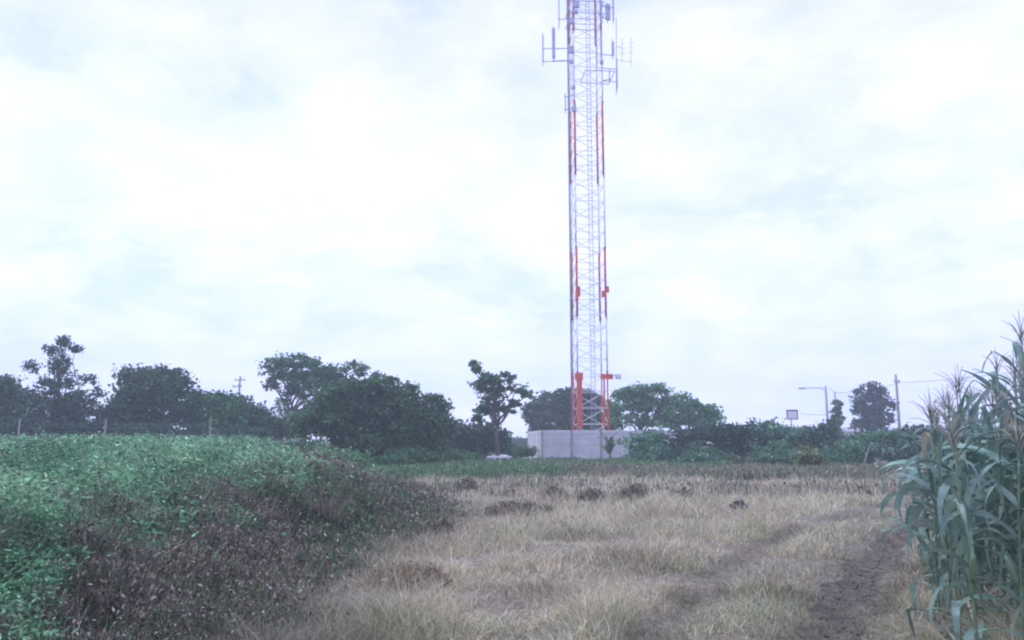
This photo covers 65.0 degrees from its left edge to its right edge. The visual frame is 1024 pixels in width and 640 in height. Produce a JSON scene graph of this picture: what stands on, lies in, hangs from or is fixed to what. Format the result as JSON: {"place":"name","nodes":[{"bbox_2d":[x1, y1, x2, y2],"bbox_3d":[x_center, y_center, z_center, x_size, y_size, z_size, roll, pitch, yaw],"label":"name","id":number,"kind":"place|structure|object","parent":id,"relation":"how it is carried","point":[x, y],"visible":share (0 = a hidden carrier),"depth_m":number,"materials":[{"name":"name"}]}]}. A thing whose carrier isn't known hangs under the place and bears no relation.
{"place":"outdoors","nodes":[
{"label":"outdoors","id":0,"kind":"place"},
{"bbox_2d":[5,468,313,610],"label":"crop stems","id":1,"kind":"object","parent":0,"point":[85,557],"depth_m":7.12,"materials":[{"name":"green plant"}]},
{"bbox_2d":[0,0,1023,443],"label":"sky","id":2,"kind":"structure","parent":0,"point":[809,194],"materials":[{"name":"white"}]},
{"bbox_2d":[183,445,1023,639],"bbox_3d":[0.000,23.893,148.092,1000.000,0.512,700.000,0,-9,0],"label":"ground","id":3,"kind":"structure","parent":0,"point":[836,565],"depth_m":9.93,"materials":[{"name":"beige plant"}]},
{"bbox_2d":[0,373,42,429],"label":"broadleaf tree","id":4,"kind":"object","parent":3,"relation":"on","point":[11,394],"visible":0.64,"depth_m":51.63,"materials":[{"name":"green plant"}]},
{"bbox_2d":[0,416,91,437],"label":"shrub","id":5,"kind":"object","parent":3,"relation":"on","point":[37,427],"visible":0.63,"depth_m":47.94,"materials":[{"name":"green plant"}]},
{"bbox_2d":[3,333,109,436],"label":"sparse tree","id":6,"kind":"object","parent":3,"relation":"on","point":[69,407],"visible":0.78,"depth_m":49.53,"materials":[{"name":"green plant"}]},
{"bbox_2d":[84,416,187,436],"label":"shrub","id":7,"kind":"object","parent":3,"relation":"on","point":[114,427],"visible":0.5,"depth_m":49.37,"materials":[{"name":"green plant"}]},
{"bbox_2d":[89,362,199,431],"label":"flat topped tree","id":8,"kind":"object","parent":3,"relation":"on","point":[140,391],"visible":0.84,"depth_m":53.05,"materials":[{"name":"green plant"}]},
{"bbox_2d":[2,419,298,439],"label":"wire fence","id":9,"kind":"object","parent":3,"relation":"on","point":[105,425],"visible":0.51,"depth_m":46.51,"materials":[{"name":"grey metal"}]},
{"bbox_2d":[0,430,406,639],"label":"crop plants","id":10,"kind":"object","parent":3,"relation":"on","point":[64,457],"visible":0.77,"depth_m":10.99,"materials":[{"name":"green plant"}]},
{"bbox_2d":[168,389,269,432],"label":"hedge tree","id":11,"kind":"object","parent":3,"relation":"on","point":[217,408],"visible":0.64,"depth_m":53.62,"materials":[{"name":"green plant"}]},
{"bbox_2d":[179,422,285,441],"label":"shrub","id":12,"kind":"object","parent":3,"relation":"on","point":[262,432],"visible":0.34,"depth_m":49.30,"materials":[{"name":"green plant"}]},
{"bbox_2d":[232,376,244,396],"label":"utility pole","id":13,"kind":"object","parent":3,"relation":"on","point":[240,384],"visible":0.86,"depth_m":94.82,"materials":[{"name":"grey wood"}]},
{"bbox_2d":[0,439,504,639],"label":"withered weeds","id":14,"kind":"object","parent":3,"relation":"on","point":[78,612],"visible":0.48,"depth_m":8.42,"materials":[{"name":"plant"}]},
{"bbox_2d":[230,392,309,440],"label":"hedge tree","id":15,"kind":"object","parent":3,"relation":"on","point":[278,423],"visible":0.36,"depth_m":54.90,"materials":[{"name":"green plant"}]},
{"bbox_2d":[279,435,356,453],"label":"shrub","id":16,"kind":"object","parent":3,"relation":"on","point":[309,444],"visible":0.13,"depth_m":37.06,"materials":[{"name":"green plant"}]},
{"bbox_2d":[292,485,358,529],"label":"dead weed clump","id":17,"kind":"object","parent":3,"relation":"on","point":[327,507],"visible":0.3,"depth_m":13.13,"materials":[{"name":"brown plant"}]},
{"bbox_2d":[255,350,401,441],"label":"spreading tree","id":18,"kind":"object","parent":3,"relation":"on","point":[307,380],"visible":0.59,"depth_m":59.59,"materials":[{"name":"green plant"}]},
{"bbox_2d":[314,442,374,470],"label":"shrub","id":19,"kind":"object","parent":3,"relation":"on","point":[358,457],"visible":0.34,"depth_m":29.37,"materials":[{"name":"green plant"}]},
{"bbox_2d":[285,373,461,460],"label":"round tree","id":20,"kind":"object","parent":3,"relation":"on","point":[361,416],"visible":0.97,"depth_m":44.79,"materials":[{"name":"green plant"}]},
{"bbox_2d":[371,469,401,486],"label":"dead weed clump","id":21,"kind":"object","parent":3,"relation":"on","point":[395,481],"visible":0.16,"depth_m":26.42,"materials":[{"name":"brown plant"}]},
{"bbox_2d":[368,446,449,465],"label":"shrub","id":22,"kind":"object","parent":3,"relation":"on","point":[418,456],"visible":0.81,"depth_m":42.02,"materials":[{"name":"green plant"}]},
{"bbox_2d":[364,555,456,588],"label":"dead weed clump","id":23,"kind":"object","parent":3,"relation":"on","point":[431,570],"visible":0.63,"depth_m":9.12,"materials":[{"name":"brown plant"}]},
{"bbox_2d":[400,480,434,492],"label":"dead weed clump","id":24,"kind":"object","parent":3,"relation":"on","point":[423,485],"visible":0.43,"depth_m":25.41,"materials":[{"name":"brown plant"}]},
{"bbox_2d":[427,512,456,532],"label":"dead weed clump","id":25,"kind":"object","parent":3,"relation":"on","point":[433,525],"visible":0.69,"depth_m":14.17,"materials":[{"name":"brown plant"}]},
{"bbox_2d":[440,448,486,461],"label":"shrub","id":26,"kind":"object","parent":3,"relation":"on","point":[457,454],"visible":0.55,"depth_m":49.25,"materials":[{"name":"green plant"}]},
{"bbox_2d":[454,475,478,489],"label":"dead weed clump","id":27,"kind":"object","parent":3,"relation":"on","point":[469,480],"visible":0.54,"depth_m":27.34,"materials":[{"name":"brown plant"}]},
{"bbox_2d":[441,419,517,457],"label":"dark shrub","id":28,"kind":"object","parent":3,"relation":"on","point":[477,437],"visible":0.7,"depth_m":54.80,"materials":[{"name":"green plant"}]},
{"bbox_2d":[487,455,510,459],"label":"bench","id":29,"kind":"object","parent":3,"relation":"on","point":[501,456],"visible":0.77,"depth_m":50.53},
{"bbox_2d":[467,359,534,458],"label":"slender tree","id":30,"kind":"object","parent":3,"relation":"on","point":[495,389],"visible":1,"depth_m":52.70,"materials":[{"name":"green plant"}]},
{"bbox_2d":[500,443,538,458],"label":"shrub","id":31,"kind":"object","parent":3,"relation":"on","point":[528,452],"visible":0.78,"depth_m":58.48,"materials":[{"name":"green plant"}]},
{"bbox_2d":[511,436,527,447],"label":"shrub","id":32,"kind":"object","parent":3,"relation":"on","point":[521,441],"visible":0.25,"depth_m":107.31,"materials":[{"name":"green plant"}]},
{"bbox_2d":[484,498,557,515],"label":"dead weed clump","id":33,"kind":"object","parent":3,"relation":"on","point":[527,506],"visible":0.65,"depth_m":18.17,"materials":[{"name":"brown plant"}]},
{"bbox_2d":[363,456,735,479],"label":"tall green weeds","id":34,"kind":"object","parent":3,"relation":"on","point":[480,466],"visible":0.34,"depth_m":36.21,"materials":[{"name":"green plant"}]},
{"bbox_2d":[539,481,568,497],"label":"dead weed clump","id":35,"kind":"object","parent":3,"relation":"on","point":[553,486],"visible":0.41,"depth_m":23.44,"materials":[{"name":"brown plant"}]},
{"bbox_2d":[520,386,631,435],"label":"broadleaf tree","id":36,"kind":"object","parent":3,"relation":"on","point":[543,412],"visible":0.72,"depth_m":76.45,"materials":[{"name":"green plant"}]},
{"bbox_2d":[542,0,632,430],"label":"telecom tower","id":37,"kind":"structure","parent":3,"relation":"on","point":[575,6],"depth_m":66.12,"materials":[{"name":"metal"}]},
{"bbox_2d":[575,485,606,501],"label":"dead weed clump","id":38,"kind":"object","parent":3,"relation":"on","point":[592,493],"visible":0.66,"depth_m":21.95,"materials":[{"name":"brown plant"}]},
{"bbox_2d":[528,430,675,459],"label":"concrete wall","id":39,"kind":"structure","parent":3,"relation":"on","point":[581,444],"depth_m":57.51,"materials":[{"name":"grey concrete"}]},
{"bbox_2d":[596,431,621,459],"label":"banana plant","id":40,"kind":"object","parent":3,"relation":"on","point":[610,444],"visible":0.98,"depth_m":48.33,"materials":[{"name":"green plant"}]},
{"bbox_2d":[613,480,651,503],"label":"dead weed clump","id":41,"kind":"object","parent":3,"relation":"on","point":[633,488],"visible":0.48,"depth_m":20.95,"materials":[{"name":"brown plant"}]},
{"bbox_2d":[605,381,677,429],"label":"shade tree","id":42,"kind":"object","parent":3,"relation":"on","point":[639,396],"visible":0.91,"depth_m":67.11,"materials":[{"name":"green plant"}]},
{"bbox_2d":[617,426,669,459],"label":"shrub","id":43,"kind":"object","parent":3,"relation":"on","point":[644,442],"visible":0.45,"depth_m":48.75,"materials":[{"name":"green plant"}]},
{"bbox_2d":[615,443,681,462],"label":"shrub","id":44,"kind":"object","parent":3,"relation":"on","point":[654,455],"visible":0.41,"depth_m":46.34,"materials":[{"name":"green plant"}]},
{"bbox_2d":[390,469,928,499],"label":"scattered weeds","id":45,"kind":"object","parent":3,"relation":"on","point":[441,489],"visible":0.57,"depth_m":25.88,"materials":[{"name":"brown plant"}]},
{"bbox_2d":[677,486,693,500],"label":"dead weed clump","id":46,"kind":"object","parent":3,"relation":"on","point":[689,489],"visible":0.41,"depth_m":21.99,"materials":[{"name":"brown plant"}]},
{"bbox_2d":[662,423,715,460],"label":"shrub","id":47,"kind":"object","parent":3,"relation":"on","point":[684,436],"visible":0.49,"depth_m":48.09,"materials":[{"name":"green plant"}]},
{"bbox_2d":[654,390,726,429],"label":"shade tree","id":48,"kind":"object","parent":3,"relation":"on","point":[687,415],"visible":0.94,"depth_m":65.13,"materials":[{"name":"green plant"}]},
{"bbox_2d":[671,439,737,464],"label":"shrub","id":49,"kind":"object","parent":3,"relation":"on","point":[704,455],"visible":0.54,"depth_m":44.19,"materials":[{"name":"green plant"}]},
{"bbox_2d":[529,459,931,480],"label":"brown weeds","id":50,"kind":"object","parent":3,"relation":"on","point":[845,470],"visible":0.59,"depth_m":35.89,"materials":[{"name":"brown plant"}]},
{"bbox_2d":[693,420,768,463],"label":"shrub","id":51,"kind":"object","parent":3,"relation":"on","point":[729,438],"visible":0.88,"depth_m":46.75,"materials":[{"name":"green plant"}]},
{"bbox_2d":[718,453,751,464],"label":"shrub","id":52,"kind":"object","parent":3,"relation":"on","point":[733,460],"visible":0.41,"depth_m":42.45,"materials":[{"name":"green plant"}]},
{"bbox_2d":[729,497,749,509],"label":"dead weed clump","id":53,"kind":"object","parent":3,"relation":"on","point":[737,503],"visible":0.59,"depth_m":19.00,"materials":[{"name":"brown plant"}]},
{"bbox_2d":[747,417,790,462],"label":"shrub","id":54,"kind":"object","parent":3,"relation":"on","point":[773,429],"visible":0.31,"depth_m":51.14,"materials":[{"name":"green plant"}]},
{"bbox_2d":[746,440,796,466],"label":"shrub","id":55,"kind":"object","parent":3,"relation":"on","point":[770,457],"visible":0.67,"depth_m":43.19,"materials":[{"name":"green plant"}]},
{"bbox_2d":[786,410,797,426],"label":"signboard","id":56,"kind":"object","parent":3,"relation":"on","point":[790,414],"visible":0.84,"depth_m":75.51,"materials":[{"name":"metal"}]},
{"bbox_2d":[766,425,827,463],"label":"shrub","id":57,"kind":"object","parent":3,"relation":"on","point":[793,435],"visible":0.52,"depth_m":48.97,"materials":[{"name":"green plant"}]},
{"bbox_2d":[790,444,834,467],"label":"shrub","id":58,"kind":"object","parent":3,"relation":"on","point":[809,456],"visible":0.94,"depth_m":40.93,"materials":[{"name":"green plant"}]},
{"bbox_2d":[799,386,828,422],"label":"street lamp","id":59,"kind":"object","parent":3,"relation":"on","point":[826,406],"visible":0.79,"depth_m":77.66,"materials":[{"name":"metal"}]},
{"bbox_2d":[798,418,849,458],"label":"shrub","id":60,"kind":"object","parent":3,"relation":"on","point":[830,430],"visible":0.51,"depth_m":48.85,"materials":[{"name":"green plant"}]},
{"bbox_2d":[828,399,846,439],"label":"cypress","id":61,"kind":"object","parent":3,"relation":"on","point":[838,416],"visible":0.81,"depth_m":79.25,"materials":[{"name":"green plant"}]},
{"bbox_2d":[817,437,864,465],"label":"shrub","id":62,"kind":"object","parent":3,"relation":"on","point":[839,454],"visible":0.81,"depth_m":43.19,"materials":[{"name":"green plant"}]},
{"bbox_2d":[817,427,899,453],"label":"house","id":63,"kind":"structure","parent":3,"relation":"on","point":[847,431],"depth_m":88.53,"materials":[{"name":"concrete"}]},
{"bbox_2d":[836,429,889,464],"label":"shrub","id":64,"kind":"object","parent":3,"relation":"on","point":[860,456],"visible":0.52,"depth_m":47.68,"materials":[{"name":"green plant"}]},
{"bbox_2d":[847,380,899,435],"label":"upright tree","id":65,"kind":"object","parent":3,"relation":"on","point":[870,419],"visible":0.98,"depth_m":81.00,"materials":[{"name":"green plant"}]},
{"bbox_2d":[861,436,897,463],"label":"banana plant","id":66,"kind":"object","parent":3,"relation":"on","point":[880,452],"visible":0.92,"depth_m":42.32,"materials":[{"name":"green plant"}]},
{"bbox_2d":[869,426,921,464],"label":"shrub","id":67,"kind":"object","parent":3,"relation":"on","point":[898,441],"visible":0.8,"depth_m":47.04,"materials":[{"name":"green plant"}]},
{"bbox_2d":[894,374,902,449],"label":"utility pole","id":68,"kind":"object","parent":3,"relation":"on","point":[897,400],"visible":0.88,"depth_m":87.57,"materials":[{"name":"grey wood"}]},
{"bbox_2d":[901,422,964,459],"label":"shrub","id":69,"kind":"object","parent":3,"relation":"on","point":[906,426],"visible":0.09,"depth_m":46.80,"materials":[{"name":"green plant"}]},
{"bbox_2d":[864,398,1005,639],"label":"corn plant","id":70,"kind":"object","parent":3,"relation":"on","point":[938,544],"visible":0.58,"depth_m":6.44,"materials":[{"name":"green plant"}]},
{"bbox_2d":[921,450,952,581],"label":"corn plant","id":71,"kind":"object","parent":3,"relation":"on","point":[922,516],"visible":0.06,"depth_m":9.05,"materials":[{"name":"green plant"}]},
{"bbox_2d":[922,418,952,596],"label":"corn plant","id":72,"kind":"object","parent":3,"relation":"on","point":[947,492],"visible":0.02,"depth_m":8.43,"materials":[{"name":"green plant"}]},
{"bbox_2d":[897,386,979,559],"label":"corn plant","id":73,"kind":"object","parent":3,"relation":"on","point":[929,428],"visible":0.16,"depth_m":10.25,"materials":[{"name":"green plant"}]},
{"bbox_2d":[898,412,984,573],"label":"corn plant","id":74,"kind":"object","parent":3,"relation":"on","point":[914,495],"visible":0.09,"depth_m":9.39,"materials":[{"name":"green plant"}]},
{"bbox_2d":[880,384,1006,615],"bbox_3d":[4.073,1.716,7.525,0.676,2.243,1.412,5,-10,-30],"label":"corn plant","id":75,"kind":"object","parent":3,"relation":"on","point":[885,534],"visible":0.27,"depth_m":7.72,"materials":[{"name":"green plant"}]},
{"bbox_2d":[904,396,989,603],"bbox_3d":[4.290,1.802,7.947,0.540,2.110,1.244,-8,-12,44],"label":"corn plant","id":76,"kind":"object","parent":3,"relation":"on","point":[931,506],"visible":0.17,"depth_m":7.84,"materials":[{"name":"green plant"}]},
{"bbox_2d":[882,407,1017,626],"bbox_3d":[3.753,1.724,6.912,1.027,2.007,0.460,-3,-9,16],"label":"corn plant","id":77,"kind":"object","parent":3,"relation":"on","point":[920,528],"visible":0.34,"depth_m":6.92,"materials":[{"name":"green plant"}]},
{"bbox_2d":[878,405,1023,638],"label":"corn plant","id":78,"kind":"object","parent":3,"relation":"on","point":[1001,500],"visible":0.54,"depth_m":5.96,"materials":[{"name":"green plant"}]},
{"bbox_2d":[878,364,1023,625],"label":"corn plant","id":79,"kind":"object","parent":3,"relation":"on","point":[972,413],"visible":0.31,"depth_m":7.01,"materials":[{"name":"green plant"}]},
{"bbox_2d":[894,388,1009,639],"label":"corn plant","id":80,"kind":"object","parent":3,"relation":"on","point":[951,531],"visible":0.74,"depth_m":5.86,"materials":[{"name":"green plant"}]},
{"bbox_2d":[907,371,997,619],"bbox_3d":[3.885,1.605,7.151,0.718,2.381,1.500,-4,-10,25],"label":"corn plant","id":81,"kind":"object","parent":3,"relation":"on","point":[973,460],"visible":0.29,"depth_m":7.08,"materials":[{"name":"green plant"}]},
{"bbox_2d":[905,387,1018,630],"bbox_3d":[3.750,1.607,6.549,1.088,2.126,0.487,-5,-10,29],"label":"corn plant","id":82,"kind":"object","parent":3,"relation":"on","point":[926,502],"visible":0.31,"depth_m":6.62,"materials":[{"name":"green plant"}]},
{"bbox_2d":[918,416,1012,619],"bbox_3d":[4.218,1.773,7.340,0.900,2.025,0.720,-7,-11,37],"label":"corn plant","id":83,"kind":"object","parent":3,"relation":"on","point":[926,516],"visible":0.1,"depth_m":7.36,"materials":[{"name":"green plant"}]},
{"bbox_2d":[917,544,1017,639],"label":"ground herbs","id":84,"kind":"object","parent":3,"relation":"on","point":[935,603],"visible":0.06,"depth_m":7.61,"materials":[{"name":"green plant"}]},
{"bbox_2d":[929,383,1009,571],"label":"corn plant","id":85,"kind":"object","parent":3,"relation":"on","point":[980,418],"visible":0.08,"depth_m":9.04,"materials":[{"name":"green plant"}]},
{"bbox_2d":[923,413,1016,639],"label":"corn plant","id":86,"kind":"object","parent":3,"relation":"on","point":[969,561],"visible":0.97,"depth_m":5.34,"materials":[{"name":"green plant"}]},
{"bbox_2d":[921,381,1023,635],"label":"corn plant","id":87,"kind":"object","parent":3,"relation":"on","point":[1011,508],"visible":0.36,"depth_m":6.35,"materials":[{"name":"green plant"}]},
{"bbox_2d":[921,349,1023,624],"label":"corn plant","id":88,"kind":"object","parent":3,"relation":"on","point":[988,385],"visible":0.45,"depth_m":6.91,"materials":[{"name":"green plant"}]},
{"bbox_2d":[928,407,1016,588],"bbox_3d":[4.793,1.904,8.393,0.910,2.049,0.729,1,-9,-10],"label":"corn plant","id":89,"kind":"object","parent":3,"relation":"on","point":[933,538],"visible":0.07,"depth_m":8.36,"materials":[{"name":"green plant"}]},
{"bbox_2d":[934,382,1017,569],"bbox_3d":[5.534,1.923,9.546,0.603,2.393,1.285,0,-9,2],"label":"corn plant","id":90,"kind":"object","parent":3,"relation":"on","point":[975,417],"visible":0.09,"depth_m":9.51,"materials":[{"name":"green plant"}]},
{"bbox_2d":[929,326,1023,632],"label":"corn plant","id":91,"kind":"object","parent":3,"relation":"on","point":[995,456],"visible":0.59,"depth_m":6.08,"materials":[{"name":"green plant"}]},
{"bbox_2d":[939,383,1023,639],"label":"corn plant","id":92,"kind":"object","parent":3,"relation":"on","point":[1009,486],"visible":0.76,"depth_m":5.85,"materials":[{"name":"green plant"}]},
{"bbox_2d":[946,413,1023,639],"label":"corn plant","id":93,"kind":"object","parent":3,"relation":"on","point":[1011,565],"visible":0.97,"depth_m":5.27,"materials":[{"name":"green plant"}]},
{"bbox_2d":[961,353,1023,579],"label":"corn plant","id":94,"kind":"object","parent":3,"relation":"on","point":[992,495],"visible":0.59,"depth_m":6.14,"materials":[{"name":"green plant"}]},
{"bbox_2d":[962,373,1023,629],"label":"corn plant","id":95,"kind":"object","parent":3,"relation":"on","point":[1015,616],"visible":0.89,"depth_m":5.59,"materials":[{"name":"green plant"}]},
{"bbox_2d":[966,351,1021,601],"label":"corn plant","id":96,"kind":"object","parent":3,"relation":"on","point":[1002,417],"visible":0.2,"depth_m":7.87,"materials":[{"name":"green plant"}]},
{"bbox_2d":[970,394,1023,462],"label":"corn plant","id":97,"kind":"object","parent":3,"relation":"on","point":[1013,409],"visible":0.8,"depth_m":5.83,"materials":[{"name":"green plant"}]},
{"bbox_2d":[972,357,1023,584],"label":"corn plant","id":98,"kind":"object","parent":3,"relation":"on","point":[994,379],"visible":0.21,"depth_m":7.69,"materials":[{"name":"green plant"}]},
{"bbox_2d":[973,406,1023,592],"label":"corn plant","id":99,"kind":"object","parent":3,"relation":"on","point":[1008,453],"visible":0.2,"depth_m":7.37,"materials":[{"name":"green plant"}]},
{"bbox_2d":[974,311,1023,613],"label":"corn plant","id":100,"kind":"object","parent":3,"relation":"on","point":[1017,349],"visible":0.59,"depth_m":6.70,"materials":[{"name":"green plant"}]},
{"bbox_2d":[974,413,1023,625],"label":"corn plant","id":101,"kind":"object","parent":3,"relation":"on","point":[1014,514],"visible":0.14,"depth_m":6.37,"materials":[{"name":"green plant"}]},
{"bbox_2d":[975,379,1023,611],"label":"corn plant","id":102,"kind":"object","parent":3,"relation":"on","point":[980,534],"visible":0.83,"depth_m":5.66,"materials":[{"name":"green plant"}]},
{"bbox_2d":[981,434,1023,587],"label":"corn plant","id":103,"kind":"object","parent":3,"relation":"on","point":[1007,574],"visible":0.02,"depth_m":7.70,"materials":[{"name":"green plant"}]},
{"bbox_2d":[984,372,1023,477],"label":"corn plant","id":104,"kind":"object","parent":3,"relation":"on","point":[1020,421],"visible":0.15,"depth_m":8.64,"materials":[{"name":"green plant"}]},
{"bbox_2d":[999,454,1023,525],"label":"corn plant","id":105,"kind":"object","parent":3,"relation":"on","point":[1021,496],"visible":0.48,"depth_m":6.00,"materials":[{"name":"green plant"}]},
{"bbox_2d":[771,517,930,639],"bbox_3d":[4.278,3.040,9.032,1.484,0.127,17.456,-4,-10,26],"label":"dirt track","id":106,"kind":"structure","parent":0,"point":[851,592],"depth_m":8.69,"materials":[{"name":"soil"}]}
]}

